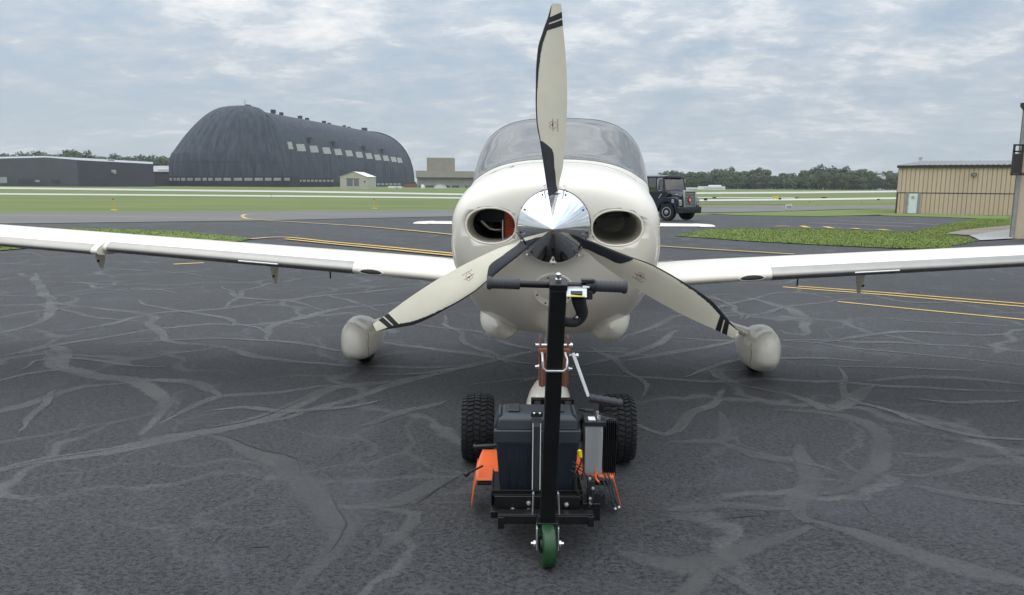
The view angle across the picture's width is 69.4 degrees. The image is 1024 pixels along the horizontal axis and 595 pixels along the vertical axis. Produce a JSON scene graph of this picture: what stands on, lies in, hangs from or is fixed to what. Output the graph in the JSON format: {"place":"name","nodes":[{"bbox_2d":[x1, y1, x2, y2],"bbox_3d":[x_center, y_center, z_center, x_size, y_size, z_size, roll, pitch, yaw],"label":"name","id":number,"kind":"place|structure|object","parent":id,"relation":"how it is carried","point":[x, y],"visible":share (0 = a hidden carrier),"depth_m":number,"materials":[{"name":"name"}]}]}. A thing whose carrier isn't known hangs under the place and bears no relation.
{"place":"outdoors","nodes":[
{"label":"outdoors","id":0,"kind":"place"},
{"bbox_2d":[0,186,1011,223],"bbox_3d":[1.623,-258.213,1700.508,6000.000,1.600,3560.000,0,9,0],"label":"ground","id":1,"kind":"structure","parent":0,"point":[51,203],"depth_m":138.71,"materials":[{"name":"green plant"}]},
{"bbox_2d":[0,156,154,186],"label":"long grey building","id":2,"kind":"structure","parent":1,"relation":"on","point":[48,171],"depth_m":461.00,"materials":[{"name":"grey metal"}]},
{"bbox_2d":[0,177,6,182],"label":"loading door","id":3,"kind":"structure","parent":2,"relation":"in","point":[2,179],"depth_m":456.40,"materials":[{"name":"white metal"}]},
{"bbox_2d":[153,166,168,178],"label":"pale roof building","id":4,"kind":"structure","parent":1,"relation":"on","point":[161,172],"depth_m":602.41,"materials":[{"name":"grey metal"}]},
{"bbox_2d":[0,193,460,198],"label":"runway shoulder","id":5,"kind":"object","parent":1,"relation":"on","point":[226,195],"visible":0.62,"depth_m":172.86},
{"bbox_2d":[0,187,462,194],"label":"runway","id":6,"kind":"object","parent":1,"relation":"on","point":[232,190],"visible":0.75,"depth_m":272.61,"materials":[{"name":"grey asphalt"}]},
{"bbox_2d":[154,104,415,186],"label":"airship hangar","id":7,"kind":"structure","parent":1,"relation":"on","point":[247,145],"depth_m":588.61,"materials":[{"name":"grey metal"}]},
{"bbox_2d":[169,104,291,175],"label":"dome door","id":8,"kind":"structure","parent":7,"relation":"in","point":[238,140],"depth_m":573.78,"materials":[{"name":"grey metal"}]},
{"bbox_2d":[339,171,375,188],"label":"beige shed","id":9,"kind":"structure","parent":1,"relation":"on","point":[354,180],"depth_m":390.47,"materials":[{"name":"metal"}]},
{"bbox_2d":[347,179,352,185],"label":"door","id":10,"kind":"structure","parent":9,"relation":"in","point":[349,181],"depth_m":390.24,"materials":[{"name":"grey metal"}]},
{"bbox_2d":[354,179,358,185],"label":"door","id":11,"kind":"structure","parent":9,"relation":"in","point":[356,181],"depth_m":390.24,"materials":[{"name":"grey metal"}]},
{"bbox_2d":[404,158,474,187],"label":"concrete building","id":12,"kind":"structure","parent":1,"relation":"on","point":[442,171],"depth_m":632.33,"materials":[{"name":"beige concrete"}]},
{"bbox_2d":[433,184,445,187],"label":"white dome tent","id":13,"kind":"object","parent":1,"relation":"on","point":[439,186],"visible":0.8,"depth_m":514.28,"materials":[{"name":"fabric"}]},
{"bbox_2d":[0,205,894,223],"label":"taxiway","id":14,"kind":"structure","parent":1,"relation":"on","point":[61,217],"depth_m":50.69,"materials":[{"name":"grey asphalt"}]},
{"bbox_2d":[241,212,451,234],"bbox_3d":[-12.163,-4.471,42.025,5.900,0.859,42.584,-3,9,-21],"label":"taxi centreline","id":15,"kind":"object","parent":14,"relation":"on","point":[242,216],"visible":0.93,"depth_m":31.07,"materials":[{"name":"yellow paint"}]},
{"bbox_2d":[684,173,693,186],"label":"tree","id":16,"kind":"object","parent":1,"relation":"on","point":[691,184],"visible":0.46,"depth_m":654.67,"materials":[{"name":"green plant"}]},
{"bbox_2d":[691,178,700,187],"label":"tree","id":17,"kind":"object","parent":1,"relation":"on","point":[696,182],"visible":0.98,"depth_m":653.11,"materials":[{"name":"green plant"}]},
{"bbox_2d":[699,179,712,185],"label":"tree","id":18,"kind":"object","parent":1,"relation":"on","point":[705,182],"visible":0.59,"depth_m":649.19,"materials":[{"name":"green plant"}]},
{"bbox_2d":[698,185,724,189],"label":"white low building","id":19,"kind":"structure","parent":1,"relation":"on","point":[714,187],"depth_m":553.88,"materials":[{"name":"paint"}]},
{"bbox_2d":[706,178,716,185],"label":"tree","id":20,"kind":"object","parent":1,"relation":"on","point":[710,180],"visible":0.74,"depth_m":645.40,"materials":[{"name":"green plant"}]},
{"bbox_2d":[707,172,723,185],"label":"tree","id":21,"kind":"object","parent":1,"relation":"on","point":[715,175],"visible":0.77,"depth_m":646.82,"materials":[{"name":"green plant"}]},
{"bbox_2d":[715,177,730,184],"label":"tree","id":22,"kind":"object","parent":1,"relation":"on","point":[720,179],"visible":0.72,"depth_m":648.07,"materials":[{"name":"green plant"}]},
{"bbox_2d":[728,177,735,188],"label":"tree","id":23,"kind":"object","parent":1,"relation":"on","point":[732,180],"visible":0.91,"depth_m":653.22,"materials":[{"name":"green plant"}]},
{"bbox_2d":[733,174,750,188],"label":"tree","id":24,"kind":"object","parent":1,"relation":"on","point":[739,183],"visible":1,"depth_m":648.16,"materials":[{"name":"green plant"}]},
{"bbox_2d":[741,176,754,188],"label":"tree","id":25,"kind":"object","parent":1,"relation":"on","point":[750,185],"visible":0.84,"depth_m":654.39,"materials":[{"name":"green plant"}]},
{"bbox_2d":[743,173,760,188],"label":"tree","id":26,"kind":"object","parent":1,"relation":"on","point":[751,182],"visible":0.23,"depth_m":664.16,"materials":[{"name":"green plant"}]},
{"bbox_2d":[751,174,761,188],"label":"tree","id":27,"kind":"object","parent":1,"relation":"on","point":[755,178],"visible":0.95,"depth_m":651.58,"materials":[{"name":"green plant"}]},
{"bbox_2d":[753,176,768,188],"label":"tree","id":28,"kind":"object","parent":1,"relation":"on","point":[763,184],"visible":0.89,"depth_m":653.60,"materials":[{"name":"green plant"}]},
{"bbox_2d":[759,174,770,188],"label":"tree","id":29,"kind":"object","parent":1,"relation":"on","point":[763,175],"visible":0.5,"depth_m":666.20,"materials":[{"name":"green plant"}]},
{"bbox_2d":[761,174,774,188],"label":"tree","id":30,"kind":"object","parent":1,"relation":"on","point":[769,178],"visible":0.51,"depth_m":668.93,"materials":[{"name":"green plant"}]},
{"bbox_2d":[766,180,772,187],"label":"tree","id":31,"kind":"object","parent":1,"relation":"on","point":[768,185],"visible":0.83,"depth_m":663.40,"materials":[{"name":"green plant"}]},
{"bbox_2d":[771,180,785,188],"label":"tree","id":32,"kind":"object","parent":1,"relation":"on","point":[775,185],"visible":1,"depth_m":645.61,"materials":[{"name":"green plant"}]},
{"bbox_2d":[773,177,790,188],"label":"tree","id":33,"kind":"object","parent":1,"relation":"on","point":[780,179],"visible":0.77,"depth_m":647.36,"materials":[{"name":"green plant"}]},
{"bbox_2d":[784,178,792,189],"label":"tree","id":34,"kind":"object","parent":1,"relation":"on","point":[787,181],"visible":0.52,"depth_m":653.60,"materials":[{"name":"green plant"}]},
{"bbox_2d":[784,182,796,189],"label":"tree","id":35,"kind":"object","parent":1,"relation":"on","point":[792,186],"visible":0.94,"depth_m":645.16,"materials":[{"name":"green plant"}]},
{"bbox_2d":[696,191,896,193],"bbox_3d":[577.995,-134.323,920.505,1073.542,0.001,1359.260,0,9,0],"label":"cross runway","id":36,"kind":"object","parent":1,"relation":"on","point":[789,192],"visible":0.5,"depth_m":348.58,"materials":[{"name":"grey asphalt"}]},
{"bbox_2d":[699,197,895,200],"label":"cross taxiway","id":37,"kind":"structure","parent":1,"relation":"on","point":[795,199],"depth_m":169.72,"materials":[{"name":"grey asphalt"}]},
{"bbox_2d":[794,170,807,181],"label":"tree","id":38,"kind":"object","parent":1,"relation":"on","point":[803,173],"visible":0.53,"depth_m":677.63,"materials":[{"name":"green plant"}]},
{"bbox_2d":[795,176,806,189],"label":"tree","id":39,"kind":"object","parent":1,"relation":"on","point":[799,185],"visible":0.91,"depth_m":650.97,"materials":[{"name":"green plant"}]},
{"bbox_2d":[710,209,894,215],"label":"grass strip","id":40,"kind":"object","parent":1,"relation":"on","point":[831,212],"depth_m":74.69,"materials":[{"name":"green plant"}]},
{"bbox_2d":[797,177,816,189],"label":"tree","id":41,"kind":"object","parent":1,"relation":"on","point":[807,184],"visible":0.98,"depth_m":646.68,"materials":[{"name":"green plant"}]},
{"bbox_2d":[807,174,821,189],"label":"tree","id":42,"kind":"object","parent":1,"relation":"on","point":[813,185],"visible":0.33,"depth_m":655.58,"materials":[{"name":"green plant"}]},
{"bbox_2d":[808,164,823,189],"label":"tree","id":43,"kind":"object","parent":1,"relation":"on","point":[811,171],"visible":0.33,"depth_m":680.70,"materials":[{"name":"green plant"}]},
{"bbox_2d":[808,170,831,189],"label":"tree","id":44,"kind":"object","parent":1,"relation":"on","point":[820,174],"visible":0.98,"depth_m":644.92,"materials":[{"name":"green plant"}]},
{"bbox_2d":[818,174,832,189],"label":"tree","id":45,"kind":"object","parent":1,"relation":"on","point":[826,180],"visible":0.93,"depth_m":644.38,"materials":[{"name":"green plant"}]},
{"bbox_2d":[818,165,836,189],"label":"tree","id":46,"kind":"object","parent":1,"relation":"on","point":[832,173],"visible":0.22,"depth_m":681.20,"materials":[{"name":"green plant"}]},
{"bbox_2d":[828,177,840,188],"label":"tree","id":47,"kind":"object","parent":1,"relation":"on","point":[832,180],"visible":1,"depth_m":644.84,"materials":[{"name":"green plant"}]},
{"bbox_2d":[830,172,852,189],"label":"tree","id":48,"kind":"object","parent":1,"relation":"on","point":[841,182],"visible":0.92,"depth_m":642.68,"materials":[{"name":"green plant"}]},
{"bbox_2d":[834,165,850,189],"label":"tree","id":49,"kind":"object","parent":1,"relation":"on","point":[845,169],"visible":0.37,"depth_m":678.56,"materials":[{"name":"green plant"}]},
{"bbox_2d":[837,175,848,189],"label":"tree","id":50,"kind":"object","parent":1,"relation":"on","point":[846,185],"visible":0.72,"depth_m":644.52,"materials":[{"name":"green plant"}]},
{"bbox_2d":[844,176,855,189],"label":"tree","id":51,"kind":"object","parent":1,"relation":"on","point":[851,182],"visible":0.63,"depth_m":657.70,"materials":[{"name":"green plant"}]},
{"bbox_2d":[847,176,859,189],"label":"tree","id":52,"kind":"object","parent":1,"relation":"on","point":[855,179],"visible":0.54,"depth_m":658.55,"materials":[{"name":"green plant"}]},
{"bbox_2d":[849,175,861,189],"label":"tree","id":53,"kind":"object","parent":1,"relation":"on","point":[856,184],"visible":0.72,"depth_m":655.88,"materials":[{"name":"green plant"}]},
{"bbox_2d":[850,171,870,189],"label":"tree","id":54,"kind":"object","parent":1,"relation":"on","point":[859,178],"visible":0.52,"depth_m":659.46,"materials":[{"name":"green plant"}]},
{"bbox_2d":[855,171,872,189],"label":"tree","id":55,"kind":"object","parent":1,"relation":"on","point":[870,176],"visible":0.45,"depth_m":659.94,"materials":[{"name":"green plant"}]},
{"bbox_2d":[857,177,871,189],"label":"tree","id":56,"kind":"object","parent":1,"relation":"on","point":[864,180],"visible":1,"depth_m":650.52,"materials":[{"name":"green plant"}]},
{"bbox_2d":[866,173,878,189],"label":"tree","id":57,"kind":"object","parent":1,"relation":"on","point":[872,181],"visible":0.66,"depth_m":659.15,"materials":[{"name":"green plant"}]},
{"bbox_2d":[869,177,886,189],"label":"tree","id":58,"kind":"object","parent":1,"relation":"on","point":[874,180],"visible":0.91,"depth_m":653.69,"materials":[{"name":"green plant"}]},
{"bbox_2d":[875,180,886,189],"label":"tree","id":59,"kind":"object","parent":1,"relation":"on","point":[881,183],"visible":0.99,"depth_m":649.73,"materials":[{"name":"green plant"}]},
{"bbox_2d":[883,176,895,189],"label":"tree","id":60,"kind":"object","parent":1,"relation":"on","point":[890,185],"visible":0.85,"depth_m":648.79,"materials":[{"name":"green plant"}]},
{"bbox_2d":[885,174,897,189],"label":"tree","id":61,"kind":"object","parent":1,"relation":"on","point":[894,177],"visible":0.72,"depth_m":647.49,"materials":[{"name":"green plant"}]},
{"bbox_2d":[870,212,1009,219],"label":"grass border","id":62,"kind":"object","parent":1,"relation":"on","point":[937,215],"depth_m":65.04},
{"bbox_2d":[895,160,1015,214],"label":"tan hangar","id":63,"kind":"structure","parent":1,"relation":"on","point":[976,187],"depth_m":75.22,"materials":[{"name":"metal"}]},
{"bbox_2d":[904,193,920,213],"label":"door","id":64,"kind":"structure","parent":63,"relation":"in","point":[912,203],"depth_m":76.96,"materials":[{"name":"metal"}]},
{"bbox_2d":[1009,103,1023,238],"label":"hangar","id":65,"kind":"structure","parent":1,"relation":"on","point":[1017,216],"depth_m":23.59,"materials":[{"name":"white metal"}]},
{"bbox_2d":[0,214,1023,594],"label":"asphalt apron","id":66,"kind":"object","parent":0,"point":[194,516],"visible":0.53,"depth_m":4.43,"materials":[{"name":"grey asphalt"}]},
{"bbox_2d":[0,227,247,249],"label":"grass verge","id":67,"kind":"object","parent":66,"relation":"on","point":[166,232],"depth_m":22.68,"materials":[{"name":"green plant"}]},
{"bbox_2d":[249,237,452,255],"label":"hold lines","id":68,"kind":"object","parent":66,"relation":"on","point":[368,246],"visible":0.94,"depth_m":18.05,"materials":[{"name":"yellow paint"}]},
{"bbox_2d":[10,396,873,551],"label":"pavement cracks","id":69,"kind":"object","parent":66,"relation":"on","point":[419,500],"visible":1,"depth_m":3.71,"materials":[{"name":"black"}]},
{"bbox_2d":[0,3,1023,403],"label":"light aircraft","id":70,"kind":"object","parent":66,"relation":"on","point":[550,191],"visible":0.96,"depth_m":3.87,"materials":[{"name":"paint"}]},
{"bbox_2d":[0,268,1023,471],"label":"crack sealant","id":71,"kind":"object","parent":66,"relation":"on","point":[59,361],"visible":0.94,"depth_m":5.90,"materials":[{"name":"grey asphalt"}]},
{"bbox_2d":[2,410,1023,594],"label":"crack sealant","id":72,"kind":"object","parent":66,"relation":"on","point":[266,459],"visible":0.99,"depth_m":3.33,"materials":[{"name":"grey asphalt"}]},
{"bbox_2d":[461,272,636,567],"bbox_3d":[0.198,0.394,3.384,0.935,1.208,1.629,0,9,0],"label":"aircraft tug","id":73,"kind":"object","parent":66,"relation":"on","point":[534,462],"visible":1,"depth_m":3.12,"materials":[{"name":"black metal"}]},
{"bbox_2d":[647,175,700,220],"bbox_3d":[7.487,-6.306,45.376,2.880,2.899,8.040,-8,12,-44],"label":"truck","id":74,"kind":"object","parent":66,"relation":"on","point":[671,195],"visible":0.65,"depth_m":42.72,"materials":[{"name":"black metal"}]},
{"bbox_2d":[667,246,791,253],"bbox_3d":[4.736,-1.189,18.001,4.322,0.040,0.185,8,12,43],"label":"yellow line","id":75,"kind":"object","parent":66,"relation":"on","point":[732,250],"visible":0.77,"depth_m":17.47,"materials":[{"name":"yellow paint"}]},
{"bbox_2d":[674,218,1010,248],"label":"grass island","id":76,"kind":"structure","parent":66,"relation":"on","point":[798,240],"depth_m":23.81,"materials":[{"name":"green plant"}]},
{"bbox_2d":[801,226,885,229],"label":"parking marks","id":77,"kind":"object","parent":66,"relation":"on","point":[832,227],"visible":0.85,"depth_m":32.28},
{"bbox_2d":[823,220,916,229],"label":"parking lines","id":78,"kind":"object","parent":66,"relation":"on","point":[874,229],"visible":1,"depth_m":37.06,"materials":[{"name":"yellow paint"}]},
{"bbox_2d":[787,286,1023,306],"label":"double yellow line","id":79,"kind":"object","parent":66,"relation":"on","point":[912,294],"visible":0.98,"depth_m":10.20,"materials":[{"name":"yellow paint"}]},
{"bbox_2d":[838,301,1023,319],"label":"single yellow line","id":80,"kind":"object","parent":66,"relation":"on","point":[933,310],"visible":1,"depth_m":9.00,"materials":[{"name":"yellow paint"}]},
{"bbox_2d":[970,229,1011,239],"bbox_3d":[17.748,-2.378,27.294,1.202,0.203,12.586,6,10,33],"label":"concrete pad","id":81,"kind":"object","parent":66,"relation":"on","point":[1002,234],"visible":0.93,"depth_m":25.10,"materials":[{"name":"grey concrete"}]},
{"bbox_2d":[0,0,1023,183],"label":"sky","id":82,"kind":"structure","parent":0,"point":[777,86],"materials":[{"name":"grey"}]},
{"bbox_2d":[697,197,763,197],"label":"taxiway edge","id":83,"kind":"object","parent":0,"point":[731,197],"visible":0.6,"depth_m":191.96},
{"bbox_2d":[699,203,775,203],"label":"dry verge","id":84,"kind":"structure","parent":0,"point":[737,203],"depth_m":128.88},
{"bbox_2d":[689,179,896,189],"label":"hill","id":85,"kind":"structure","parent":0,"point":[805,188],"depth_m":697.90,"materials":[{"name":"green plant"}]},
{"bbox_2d":[669,170,679,174],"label":"tree","id":86,"kind":"object","parent":85,"relation":"on","point":[672,172],"visible":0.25,"depth_m":693.31,"materials":[{"name":"green plant"}]},
{"bbox_2d":[696,172,707,178],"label":"tree","id":87,"kind":"object","parent":85,"relation":"on","point":[699,175],"visible":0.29,"depth_m":696.38,"materials":[{"name":"green plant"}]},
{"bbox_2d":[698,169,724,178],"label":"tree","id":88,"kind":"object","parent":85,"relation":"on","point":[715,171],"visible":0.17,"depth_m":707.53,"materials":[{"name":"green plant"}]},
{"bbox_2d":[719,172,732,187],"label":"tree","id":89,"kind":"object","parent":85,"relation":"on","point":[726,174],"visible":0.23,"depth_m":690.86,"materials":[{"name":"green plant"}]},
{"bbox_2d":[724,166,736,172],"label":"tree","id":90,"kind":"object","parent":85,"relation":"on","point":[732,169],"visible":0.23,"depth_m":722.76,"materials":[{"name":"green plant"}]},
{"bbox_2d":[727,170,737,187],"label":"tree","id":91,"kind":"object","parent":85,"relation":"on","point":[732,172],"visible":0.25,"depth_m":695.80,"materials":[{"name":"green plant"}]},
{"bbox_2d":[749,167,764,176],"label":"tree","id":92,"kind":"object","parent":85,"relation":"on","point":[757,170],"visible":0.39,"depth_m":690.74,"materials":[{"name":"green plant"}]},
{"bbox_2d":[783,173,795,180],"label":"tree","id":93,"kind":"object","parent":85,"relation":"on","point":[791,175],"visible":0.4,"depth_m":712.40,"materials":[{"name":"green plant"}]},
{"bbox_2d":[855,169,869,177],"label":"tree","id":94,"kind":"object","parent":85,"relation":"on","point":[864,170],"visible":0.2,"depth_m":691.02,"materials":[{"name":"green plant"}]},
{"bbox_2d":[881,171,892,177],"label":"tree","id":95,"kind":"object","parent":85,"relation":"on","point":[886,174],"visible":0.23,"depth_m":704.86,"materials":[{"name":"green plant"}]},
{"bbox_2d":[875,175,885,189],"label":"distant house","id":96,"kind":"structure","parent":0,"point":[883,176],"depth_m":680.93,"materials":[{"name":"white paint"}]},
{"bbox_2d":[947,225,1009,234],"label":"concrete path","id":97,"kind":"structure","parent":0,"point":[976,231],"depth_m":29.80,"materials":[{"name":"grey concrete"}]},
{"bbox_3d":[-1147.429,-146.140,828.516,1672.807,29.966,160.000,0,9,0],"label":"left hill","id":98,"kind":"structure","parent":0,"visible":0},
{"bbox_2d":[10,151,24,156],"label":"tree","id":99,"kind":"object","parent":98,"relation":"on","point":[19,154],"visible":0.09,"depth_m":805.35,"materials":[{"name":"green plant"}]},
{"bbox_2d":[25,151,36,155],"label":"tree","id":100,"kind":"object","parent":98,"relation":"on","point":[28,154],"visible":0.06,"depth_m":815.65,"materials":[{"name":"green plant"}]},
{"bbox_2d":[34,150,49,155],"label":"tree","id":101,"kind":"object","parent":98,"relation":"on","point":[38,153],"visible":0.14,"depth_m":797.29,"materials":[{"name":"green plant"}]},
{"bbox_2d":[66,150,80,157],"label":"tree","id":102,"kind":"object","parent":98,"relation":"on","point":[74,153],"visible":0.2,"depth_m":785.34,"materials":[{"name":"green plant"}]},
{"bbox_2d":[74,150,92,157],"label":"tree","id":103,"kind":"object","parent":98,"relation":"on","point":[85,155],"visible":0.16,"depth_m":792.51,"materials":[{"name":"green plant"}]},
{"bbox_2d":[108,153,120,159],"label":"tree","id":104,"kind":"object","parent":98,"relation":"on","point":[111,156],"visible":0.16,"depth_m":786.00,"materials":[{"name":"green plant"}]},
{"bbox_2d":[113,155,136,160],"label":"tree","id":105,"kind":"object","parent":98,"relation":"on","point":[126,159],"visible":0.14,"depth_m":787.09,"materials":[{"name":"green plant"}]},
{"bbox_2d":[137,154,150,161],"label":"tree","id":106,"kind":"object","parent":98,"relation":"on","point":[141,158],"visible":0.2,"depth_m":794.23,"materials":[{"name":"green plant"}]},
{"bbox_2d":[144,157,159,165],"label":"tree","id":107,"kind":"object","parent":98,"relation":"on","point":[152,160],"visible":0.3,"depth_m":792.23,"materials":[{"name":"green plant"}]},
{"bbox_2d":[153,156,168,166],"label":"tree","id":108,"kind":"object","parent":98,"relation":"on","point":[162,161],"visible":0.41,"depth_m":787.55,"materials":[{"name":"green plant"}]}
]}

